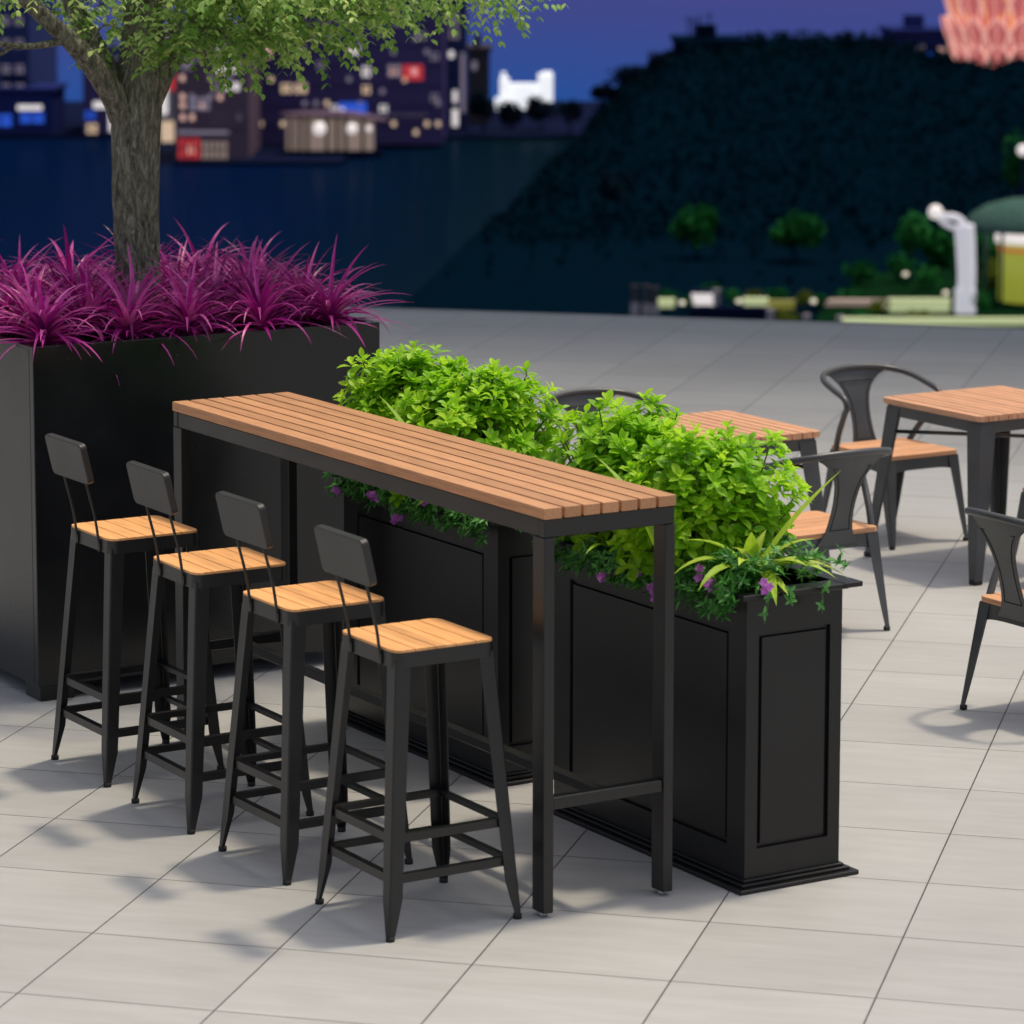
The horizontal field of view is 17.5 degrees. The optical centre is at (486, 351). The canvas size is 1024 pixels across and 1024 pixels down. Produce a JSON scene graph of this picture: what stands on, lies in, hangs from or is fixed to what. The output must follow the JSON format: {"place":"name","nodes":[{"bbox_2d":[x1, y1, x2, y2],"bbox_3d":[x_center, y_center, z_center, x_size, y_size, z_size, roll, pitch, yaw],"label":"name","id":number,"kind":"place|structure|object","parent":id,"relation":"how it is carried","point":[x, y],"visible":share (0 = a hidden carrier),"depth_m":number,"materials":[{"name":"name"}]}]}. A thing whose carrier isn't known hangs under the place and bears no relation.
{"place":"outdoors","nodes":[
{"label":"outdoors","id":0,"kind":"place"},
{"bbox_2d":[0,135,577,307],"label":"water","id":1,"kind":"structure","parent":0,"point":[413,217],"depth_m":259.39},
{"bbox_2d":[0,101,601,161],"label":"shore","id":2,"kind":"structure","parent":0,"point":[526,126],"depth_m":338.36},
{"bbox_2d":[0,0,57,86],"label":"office tower","id":3,"kind":"structure","parent":2,"relation":"on","point":[35,66],"depth_m":335.24,"materials":[{"name":"stone"}]},
{"bbox_2d":[0,76,66,133],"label":"shop building","id":4,"kind":"structure","parent":2,"relation":"on","point":[38,108],"depth_m":332.76,"materials":[{"name":"blue"}]},
{"bbox_2d":[20,113,43,122],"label":"window","id":5,"kind":"structure","parent":4,"relation":"in","point":[24,117],"depth_m":332.73,"materials":[{"name":"blue"}]},
{"bbox_2d":[83,44,119,133],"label":"terrace house","id":6,"kind":"structure","parent":2,"relation":"on","point":[95,118],"depth_m":333.74,"materials":[{"name":"blue"}]},
{"bbox_2d":[161,28,175,141],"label":"pale tower","id":7,"kind":"structure","parent":2,"relation":"on","point":[168,128],"depth_m":325.80,"materials":[{"name":"beige"}]},
{"bbox_2d":[173,18,260,158],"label":"hotel block","id":8,"kind":"structure","parent":2,"relation":"on","point":[213,124],"depth_m":299.81,"materials":[{"name":"grey"}]},
{"bbox_2d":[189,97,209,109],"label":"window","id":9,"kind":"structure","parent":8,"relation":"in","point":[194,104],"depth_m":299.57,"materials":[{"name":"grey"}]},
{"bbox_2d":[280,110,388,157],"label":"waterside pavilion","id":10,"kind":"structure","parent":2,"relation":"on","point":[333,132],"depth_m":305.50,"materials":[{"name":"beige"}]},
{"bbox_2d":[254,0,445,144],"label":"apartment block","id":11,"kind":"structure","parent":2,"relation":"on","point":[403,91],"depth_m":317.45,"materials":[{"name":"purple"}]},
{"bbox_2d":[446,0,468,130],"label":"slate tower","id":12,"kind":"structure","parent":2,"relation":"on","point":[456,83],"depth_m":337.22,"materials":[{"name":"grey"}]},
{"bbox_2d":[461,53,464,112],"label":"window","id":13,"kind":"structure","parent":12,"relation":"in","point":[462,54],"depth_m":337.23,"materials":[{"name":"grey"}]},
{"bbox_2d":[467,34,491,123],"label":"corner block","id":14,"kind":"structure","parent":2,"relation":"on","point":[478,59],"depth_m":347.27,"materials":[{"name":"grey"}]},
{"bbox_2d":[467,88,495,132],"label":"tree","id":15,"kind":"object","parent":2,"relation":"on","point":[480,102],"visible":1,"depth_m":334.18,"materials":[{"name":"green plant"}]},
{"bbox_2d":[496,100,524,128],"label":"tree","id":16,"kind":"object","parent":2,"relation":"on","point":[510,114],"visible":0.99,"depth_m":339.37,"materials":[{"name":"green plant"}]},
{"bbox_2d":[495,71,552,109],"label":"floodlit gate","id":17,"kind":"structure","parent":2,"relation":"on","point":[519,93],"depth_m":361.17,"materials":[{"name":"grey"}]},
{"bbox_2d":[522,95,558,130],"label":"tree","id":18,"kind":"object","parent":2,"relation":"on","point":[537,108],"visible":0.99,"depth_m":337.20,"materials":[{"name":"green plant"}]},
{"bbox_2d":[555,98,584,137],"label":"tree","id":19,"kind":"object","parent":2,"relation":"on","point":[572,108],"visible":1,"depth_m":331.42,"materials":[{"name":"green plant"}]},
{"bbox_2d":[56,0,949,100],"bbox_3d":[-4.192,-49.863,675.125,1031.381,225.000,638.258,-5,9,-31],"label":"sky","id":20,"kind":"structure","parent":0,"point":[579,49],"depth_m":895.25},
{"bbox_2d":[0,308,1023,1023],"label":"floor","id":21,"kind":"structure","parent":0,"point":[116,906],"depth_m":8.90,"materials":[{"name":"tile"}]},
{"bbox_2d":[45,433,224,787],"bbox_3d":[-1.052,0.732,9.834,0.423,1.001,0.390,-5,9,-31],"label":"bar stool","id":22,"kind":"object","parent":21,"relation":"on","point":[114,540],"visible":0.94,"depth_m":9.75,"materials":[{"name":"black metal"}]},
{"bbox_2d":[0,301,379,701],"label":"tall planter","id":23,"kind":"object","parent":21,"relation":"on","point":[103,414],"visible":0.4,"depth_m":10.77,"materials":[{"name":"grey paint"}]},
{"bbox_2d":[0,238,71,283],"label":"magenta rosette","id":24,"kind":"object","parent":23,"relation":"in","point":[22,262],"visible":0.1,"depth_m":11.68,"materials":[{"name":"purple plant"}]},
{"bbox_2d":[0,235,74,308],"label":"magenta rosette","id":25,"kind":"object","parent":23,"relation":"in","point":[20,279],"visible":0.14,"depth_m":11.33,"materials":[{"name":"purple plant"}]},
{"bbox_2d":[0,264,75,331],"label":"magenta rosette","id":26,"kind":"object","parent":23,"relation":"in","point":[3,296],"visible":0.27,"depth_m":11.04,"materials":[{"name":"purple plant"}]},
{"bbox_2d":[0,262,106,343],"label":"magenta rosette","id":27,"kind":"object","parent":23,"relation":"in","point":[32,292],"visible":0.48,"depth_m":10.87,"materials":[{"name":"purple plant"}]},
{"bbox_2d":[6,224,114,292],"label":"magenta rosette","id":28,"kind":"object","parent":23,"relation":"in","point":[68,259],"visible":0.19,"depth_m":11.73,"materials":[{"name":"purple plant"}]},
{"bbox_2d":[8,252,114,290],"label":"magenta rosette","id":29,"kind":"object","parent":23,"relation":"in","point":[93,271],"visible":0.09,"depth_m":11.47,"materials":[{"name":"purple plant"}]},
{"bbox_2d":[0,266,131,381],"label":"magenta rosette","id":30,"kind":"object","parent":23,"relation":"in","point":[43,314],"visible":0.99,"depth_m":10.66,"materials":[{"name":"purple plant"}]},
{"bbox_2d":[1,252,135,343],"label":"magenta rosette","id":31,"kind":"object","parent":23,"relation":"in","point":[71,282],"visible":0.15,"depth_m":11.13,"materials":[{"name":"purple plant"}]},
{"bbox_2d":[0,257,161,344],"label":"magenta rosette","id":32,"kind":"object","parent":23,"relation":"in","point":[87,298],"visible":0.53,"depth_m":10.89,"materials":[{"name":"purple plant"}]},
{"bbox_2d":[12,246,165,343],"bbox_3d":[-1.333,-0.195,11.220,0.572,0.349,0.580,1,8,7],"label":"magenta rosette","id":33,"kind":"object","parent":23,"relation":"in","point":[84,274],"visible":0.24,"depth_m":11.20,"materials":[{"name":"purple plant"}]},
{"bbox_2d":[55,256,208,366],"bbox_3d":[-1.171,-0.140,10.840,0.560,0.344,0.505,-5,9,-31],"label":"magenta rosette","id":34,"kind":"object","parent":23,"relation":"in","point":[126,318],"visible":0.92,"depth_m":10.82,"materials":[{"name":"purple plant"}]},
{"bbox_2d":[64,244,214,337],"bbox_3d":[-1.179,-0.188,11.066,0.626,0.346,0.558,5,5,11],"label":"magenta rosette","id":35,"kind":"object","parent":23,"relation":"in","point":[138,287],"visible":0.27,"depth_m":11.07,"materials":[{"name":"purple plant"}]},
{"bbox_2d":[102,238,246,307],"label":"magenta rosette","id":36,"kind":"object","parent":23,"relation":"in","point":[182,260],"visible":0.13,"depth_m":11.71,"materials":[{"name":"purple plant"}]},
{"bbox_2d":[111,266,265,341],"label":"magenta rosette","id":37,"kind":"object","parent":23,"relation":"in","point":[190,313],"visible":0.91,"depth_m":10.90,"materials":[{"name":"purple plant"}]},
{"bbox_2d":[123,239,255,336],"bbox_3d":[-0.997,-0.159,11.139,0.608,0.377,0.570,-11,10,-35],"label":"magenta rosette","id":38,"kind":"object","parent":23,"relation":"in","point":[180,284],"visible":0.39,"depth_m":11.15,"materials":[{"name":"purple plant"}]},
{"bbox_2d":[160,219,273,283],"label":"magenta rosette","id":39,"kind":"object","parent":23,"relation":"in","point":[207,255],"visible":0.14,"depth_m":12.01,"materials":[{"name":"purple plant"}]},
{"bbox_2d":[159,238,285,327],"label":"magenta rosette","id":40,"kind":"object","parent":23,"relation":"in","point":[210,282],"visible":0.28,"depth_m":11.43,"materials":[{"name":"purple plant"}]},
{"bbox_2d":[175,232,327,295],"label":"magenta rosette","id":41,"kind":"object","parent":23,"relation":"in","point":[256,261],"visible":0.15,"depth_m":11.74,"materials":[{"name":"purple plant"}]},
{"bbox_2d":[175,242,333,334],"bbox_3d":[-0.815,-0.198,11.246,0.631,0.387,0.602,5,13,37],"label":"magenta rosette","id":42,"kind":"object","parent":23,"relation":"in","point":[249,276],"visible":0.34,"depth_m":11.23,"materials":[{"name":"purple plant"}]},
{"bbox_2d":[181,249,344,351],"bbox_3d":[-0.737,-0.180,11.050,0.573,0.333,0.566,-11,10,-39],"label":"magenta rosette","id":43,"kind":"object","parent":23,"relation":"in","point":[265,304],"visible":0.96,"depth_m":11.01,"materials":[{"name":"purple plant"}]},
{"bbox_2d":[190,237,339,322],"bbox_3d":[-0.760,-0.222,11.539,0.542,0.343,0.558,3,8,23],"label":"magenta rosette","id":44,"kind":"object","parent":23,"relation":"in","point":[264,267],"visible":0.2,"depth_m":11.58,"materials":[{"name":"purple plant"}]},
{"bbox_2d":[0,0,567,328],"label":"tree","id":45,"kind":"object","parent":23,"relation":"in","point":[131,88],"visible":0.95,"depth_m":11.22,"materials":[{"name":"green plant"}]},
{"bbox_2d":[220,243,374,325],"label":"magenta rosette","id":46,"kind":"object","parent":23,"relation":"in","point":[302,291],"visible":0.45,"depth_m":11.34,"materials":[{"name":"purple plant"}]},
{"bbox_2d":[273,237,416,345],"bbox_3d":[-0.521,-0.191,11.209,0.598,0.377,0.587,1,11,1],"label":"magenta rosette","id":47,"kind":"object","parent":23,"relation":"in","point":[319,296],"visible":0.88,"depth_m":11.20,"materials":[{"name":"purple plant"}]},
{"bbox_2d":[126,460,313,834],"bbox_3d":[-0.761,0.798,9.345,0.423,1.001,0.390,-4,9,-30],"label":"bar stool","id":48,"kind":"object","parent":21,"relation":"on","point":[200,574],"visible":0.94,"depth_m":9.26,"materials":[{"name":"black metal"}]},
{"bbox_2d":[215,491,412,885],"bbox_3d":[-0.473,0.861,8.868,0.423,1.001,0.390,-5,9,-31],"label":"bar stool","id":49,"kind":"object","parent":21,"relation":"on","point":[295,609],"visible":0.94,"depth_m":8.79,"materials":[{"name":"black metal"}]},
{"bbox_2d":[314,524,521,942],"bbox_3d":[-0.188,0.925,8.390,0.423,1.001,0.390,-5,9,-31],"label":"bar stool","id":50,"kind":"object","parent":21,"relation":"on","point":[432,646],"visible":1,"depth_m":8.33,"materials":[{"name":"black metal"}]},
{"bbox_2d":[172,392,675,916],"bbox_3d":[-0.233,0.776,9.321,0.395,1.050,2.113,-5,9,-31],"label":"bar table","id":51,"kind":"object","parent":21,"relation":"on","point":[544,502],"visible":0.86,"depth_m":8.68,"materials":[{"name":"wood"}]},
{"bbox_2d":[329,475,554,788],"bbox_3d":[-0.075,0.804,10.105,0.383,0.787,1.003,-5,9,-31],"label":"panelled planter","id":52,"kind":"object","parent":21,"relation":"on","point":[427,572],"visible":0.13,"depth_m":9.81,"materials":[{"name":"black paint"}]},
{"bbox_2d":[332,340,487,484],"bbox_3d":[-0.205,0.211,10.175,0.567,0.502,0.385,0,8,-1],"label":"shrub","id":53,"kind":"object","parent":52,"relation":"in","point":[395,372],"visible":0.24,"depth_m":10.11,"materials":[{"name":"green plant"}]},
{"bbox_2d":[322,471,532,548],"bbox_3d":[-0.079,0.405,10.034,0.445,0.211,1.021,-5,9,-31],"label":"trailing plant","id":54,"kind":"object","parent":52,"relation":"in","point":[349,487],"visible":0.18,"depth_m":9.90,"materials":[{"name":"green plant"}]},
{"bbox_2d":[388,358,570,507],"bbox_3d":[-0.031,0.248,9.969,0.555,0.471,0.535,-5,9,-31],"label":"shrub","id":55,"kind":"object","parent":52,"relation":"in","point":[496,413],"visible":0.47,"depth_m":9.87,"materials":[{"name":"green plant"}]},
{"bbox_2d":[544,388,669,463],"bbox_3d":[0.503,0.503,12.795,0.503,0.670,0.543,-5,9,-31],"label":"metal armchair","id":56,"kind":"object","parent":21,"relation":"on","point":[574,399],"visible":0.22,"depth_m":12.96,"materials":[{"name":"grey paint"}]},
{"bbox_2d":[346,307,1023,329],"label":"floor edge","id":57,"kind":"object","parent":21,"relation":"attached to","point":[693,318],"visible":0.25,"depth_m":20.61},
{"bbox_2d":[553,537,862,895],"bbox_3d":[0.561,0.944,9.061,0.383,0.787,1.003,-5,9,-31],"label":"panelled planter","id":58,"kind":"object","parent":21,"relation":"on","point":[756,746],"visible":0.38,"depth_m":8.74,"materials":[{"name":"black paint"}]},
{"bbox_2d":[542,388,688,551],"bbox_3d":[0.382,0.339,9.215,0.481,0.489,0.507,0,8,-3],"label":"shrub","id":59,"kind":"object","parent":58,"relation":"in","point":[616,441],"visible":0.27,"depth_m":9.13,"materials":[{"name":"green plant"}]},
{"bbox_2d":[532,531,850,622],"bbox_3d":[0.559,0.546,8.984,0.443,0.210,1.019,-5,9,-31],"label":"trailing plant","id":60,"kind":"object","parent":58,"relation":"in","point":[730,580],"visible":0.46,"depth_m":8.66,"materials":[{"name":"green plant"}]},
{"bbox_2d":[606,419,811,581],"bbox_3d":[0.573,0.397,8.889,0.577,0.474,0.443,-5,9,-31],"label":"shrub","id":61,"kind":"object","parent":58,"relation":"in","point":[716,486],"visible":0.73,"depth_m":8.77,"materials":[{"name":"green plant"}]},
{"bbox_2d":[675,471,848,605],"bbox_3d":[0.728,0.472,8.623,0.469,0.313,0.281,-5,9,-31],"label":"strap leaf plant","id":62,"kind":"object","parent":58,"relation":"in","point":[752,545],"visible":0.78,"depth_m":8.63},
{"bbox_2d":[603,410,831,571],"bbox_3d":[0.814,0.589,12.287,0.684,0.635,0.684,-5,9,-31],"label":"dining table","id":63,"kind":"object","parent":21,"relation":"on","point":[801,439],"visible":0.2,"depth_m":12.17,"materials":[{"name":"grey paint"}]},
{"bbox_2d":[764,447,892,630],"bbox_3d":[1.144,0.639,11.781,0.503,0.670,0.543,-5,9,-31],"label":"metal armchair","id":64,"kind":"object","parent":21,"relation":"on","point":[839,526],"visible":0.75,"depth_m":11.61,"materials":[{"name":"grey paint"}]},
{"bbox_2d":[820,363,967,549],"bbox_3d":[1.635,0.410,13.489,0.503,0.670,0.543,-5,9,-31],"label":"metal armchair","id":65,"kind":"object","parent":21,"relation":"on","point":[854,382],"visible":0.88,"depth_m":13.50,"materials":[{"name":"grey paint"}]},
{"bbox_2d":[864,386,1023,585],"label":"dining table","id":66,"kind":"object","parent":21,"relation":"on","point":[988,419],"visible":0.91,"depth_m":12.79,"materials":[{"name":"grey paint"}]},
{"bbox_2d":[960,507,1023,709],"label":"metal armchair","id":67,"kind":"object","parent":21,"relation":"on","point":[1002,534],"visible":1,"depth_m":10.39,"materials":[{"name":"grey paint"}]},
{"bbox_2d":[403,37,1023,320],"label":"hill","id":68,"kind":"structure","parent":0,"point":[579,274],"depth_m":237.42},
{"bbox_2d":[589,79,619,115],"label":"crest tree","id":69,"kind":"object","parent":68,"relation":"on","point":[599,92],"visible":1,"depth_m":298.99,"materials":[{"name":"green plant"}]},
{"bbox_2d":[595,171,634,213],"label":"park tree","id":70,"kind":"object","parent":68,"relation":"on","point":[613,187],"visible":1,"depth_m":232.19,"materials":[{"name":"green plant"}]},
{"bbox_2d":[607,63,648,88],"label":"crest tree","id":71,"kind":"object","parent":68,"relation":"on","point":[623,77],"visible":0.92,"depth_m":298.74,"materials":[{"name":"green plant"}]},
{"bbox_2d":[630,285,638,314],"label":"gate post","id":72,"kind":"object","parent":68,"relation":"on","point":[634,308],"visible":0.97,"depth_m":185.07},
{"bbox_2d":[642,285,649,314],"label":"gate post","id":73,"kind":"object","parent":68,"relation":"on","point":[645,307],"visible":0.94,"depth_m":185.07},
{"bbox_2d":[647,51,676,68],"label":"crest tree","id":74,"kind":"object","parent":68,"relation":"on","point":[659,58],"visible":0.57,"depth_m":300.25,"materials":[{"name":"green plant"}]},
{"bbox_2d":[669,203,720,257],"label":"park tree","id":75,"kind":"object","parent":68,"relation":"on","point":[697,225],"visible":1,"depth_m":214.48,"materials":[{"name":"green plant"}]},
{"bbox_2d":[691,289,713,304],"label":"kiosk box","id":76,"kind":"object","parent":68,"relation":"on","point":[702,296],"visible":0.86,"depth_m":188.27,"materials":[{"name":"white"}]},
{"bbox_2d":[670,12,747,55],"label":"flat roof building","id":77,"kind":"structure","parent":68,"relation":"on","point":[707,32],"depth_m":309.76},
{"bbox_2d":[445,29,1023,286],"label":"woodland","id":78,"kind":"object","parent":68,"relation":"on","point":[612,110],"visible":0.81,"depth_m":254.65,"materials":[{"name":"green plant"}]},
{"bbox_2d":[742,297,768,305],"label":"garden wall","id":79,"kind":"structure","parent":68,"relation":"on","point":[754,301],"depth_m":187.28,"materials":[{"name":"green"}]},
{"bbox_2d":[763,285,791,299],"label":"park shrub","id":80,"kind":"object","parent":68,"relation":"on","point":[775,294],"visible":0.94,"depth_m":190.12,"materials":[{"name":"green plant"}]},
{"bbox_2d":[767,300,794,308],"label":"garden wall","id":81,"kind":"structure","parent":68,"relation":"on","point":[782,304],"depth_m":186.90,"materials":[{"name":"yellow"}]},
{"bbox_2d":[768,209,826,261],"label":"park tree","id":82,"kind":"object","parent":68,"relation":"on","point":[794,231],"visible":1,"depth_m":212.20,"materials":[{"name":"green plant"}]},
{"bbox_2d":[793,290,813,311],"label":"park shrub","id":83,"kind":"object","parent":68,"relation":"on","point":[804,297],"visible":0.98,"depth_m":186.47,"materials":[{"name":"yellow plant"}]},
{"bbox_2d":[866,298,890,316],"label":"park shrub","id":84,"kind":"object","parent":68,"relation":"on","point":[876,306],"visible":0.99,"depth_m":183.14,"materials":[{"name":"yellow plant"}]},
{"bbox_2d":[867,34,895,50],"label":"crest tree","id":85,"kind":"object","parent":68,"relation":"on","point":[876,44],"visible":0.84,"depth_m":298.47,"materials":[{"name":"green plant"}]},
{"bbox_2d":[878,14,948,53],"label":"house","id":86,"kind":"structure","parent":68,"relation":"on","point":[913,27],"depth_m":304.95,"materials":[{"name":"blue"}]},
{"bbox_2d":[896,308,934,316],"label":"park shrub","id":87,"kind":"object","parent":68,"relation":"on","point":[921,313],"visible":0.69,"depth_m":182.08,"materials":[{"name":"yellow plant"}]},
{"bbox_2d":[842,317,1023,324],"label":"garden wall","id":88,"kind":"structure","parent":68,"relation":"on","point":[959,320],"depth_m":179.88,"materials":[{"name":"green"}]},
{"bbox_2d":[919,225,956,268],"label":"park tree","id":89,"kind":"object","parent":68,"relation":"on","point":[939,249],"visible":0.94,"depth_m":208.21,"materials":[{"name":"green plant"}]},
{"bbox_2d":[928,205,975,313],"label":"lamp pillar","id":90,"kind":"structure","parent":68,"relation":"on","point":[965,291],"depth_m":184.57,"materials":[{"name":"white"}]},
{"bbox_2d":[970,290,991,316],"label":"park shrub","id":91,"kind":"object","parent":68,"relation":"on","point":[983,302],"visible":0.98,"depth_m":183.16,"materials":[{"name":"green plant"}]},
{"bbox_2d":[941,0,1023,66],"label":"petal tower","id":92,"kind":"structure","parent":68,"relation":"on","point":[982,31],"depth_m":284.69,"materials":[{"name":"pink"}]},
{"bbox_2d":[975,233,998,273],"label":"park tree","id":93,"kind":"object","parent":68,"relation":"on","point":[993,251],"visible":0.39,"depth_m":204.33,"materials":[{"name":"green plant"}]},
{"bbox_2d":[980,256,998,288],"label":"park shrub","id":94,"kind":"object","parent":68,"relation":"on","point":[993,270],"visible":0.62,"depth_m":196.67,"materials":[{"name":"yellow plant"}]},
{"bbox_2d":[966,197,1023,304],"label":"domed kiosk","id":95,"kind":"object","parent":68,"relation":"on","point":[1003,220],"visible":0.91,"depth_m":189.35,"materials":[{"name":"yellow"}]},
{"bbox_2d":[1001,127,1023,197],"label":"park tree","id":96,"kind":"object","parent":68,"relation":"on","point":[1015,162],"visible":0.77,"depth_m":213.96,"materials":[{"name":"green plant"}]},
{"bbox_2d":[688,307,766,319],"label":"navy wall","id":97,"kind":"structure","parent":0,"point":[759,313],"depth_m":181.82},
{"bbox_2d":[888,298,950,311],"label":"garden wall","id":98,"kind":"structure","parent":0,"point":[920,304],"depth_m":185.79,"materials":[{"name":"green"}]},
{"bbox_2d":[816,263,1023,327],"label":"lawn","id":99,"kind":"structure","parent":0,"point":[884,285],"depth_m":193.71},
{"bbox_2d":[825,299,887,305],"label":"garden wall","id":100,"kind":"structure","parent":99,"relation":"on","point":[848,302],"depth_m":187.79,"materials":[{"name":"beige"}]},
{"bbox_2d":[840,258,879,285],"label":"park shrub","id":101,"kind":"object","parent":99,"relation":"on","point":[859,271],"visible":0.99,"depth_m":198.77,"materials":[{"name":"green plant"}]},
{"bbox_2d":[885,251,918,282],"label":"park shrub","id":102,"kind":"object","parent":99,"relation":"on","point":[898,268],"visible":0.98,"depth_m":200.12,"materials":[{"name":"green plant"}]},
{"bbox_2d":[894,210,932,266],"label":"park tree","id":103,"kind":"object","parent":99,"relation":"on","point":[913,233],"visible":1,"depth_m":206.51,"materials":[{"name":"green plant"}]},
{"bbox_2d":[910,264,942,289],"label":"park shrub","id":104,"kind":"object","parent":99,"relation":"on","point":[930,275],"visible":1,"depth_m":195.91,"materials":[{"name":"green plant"}]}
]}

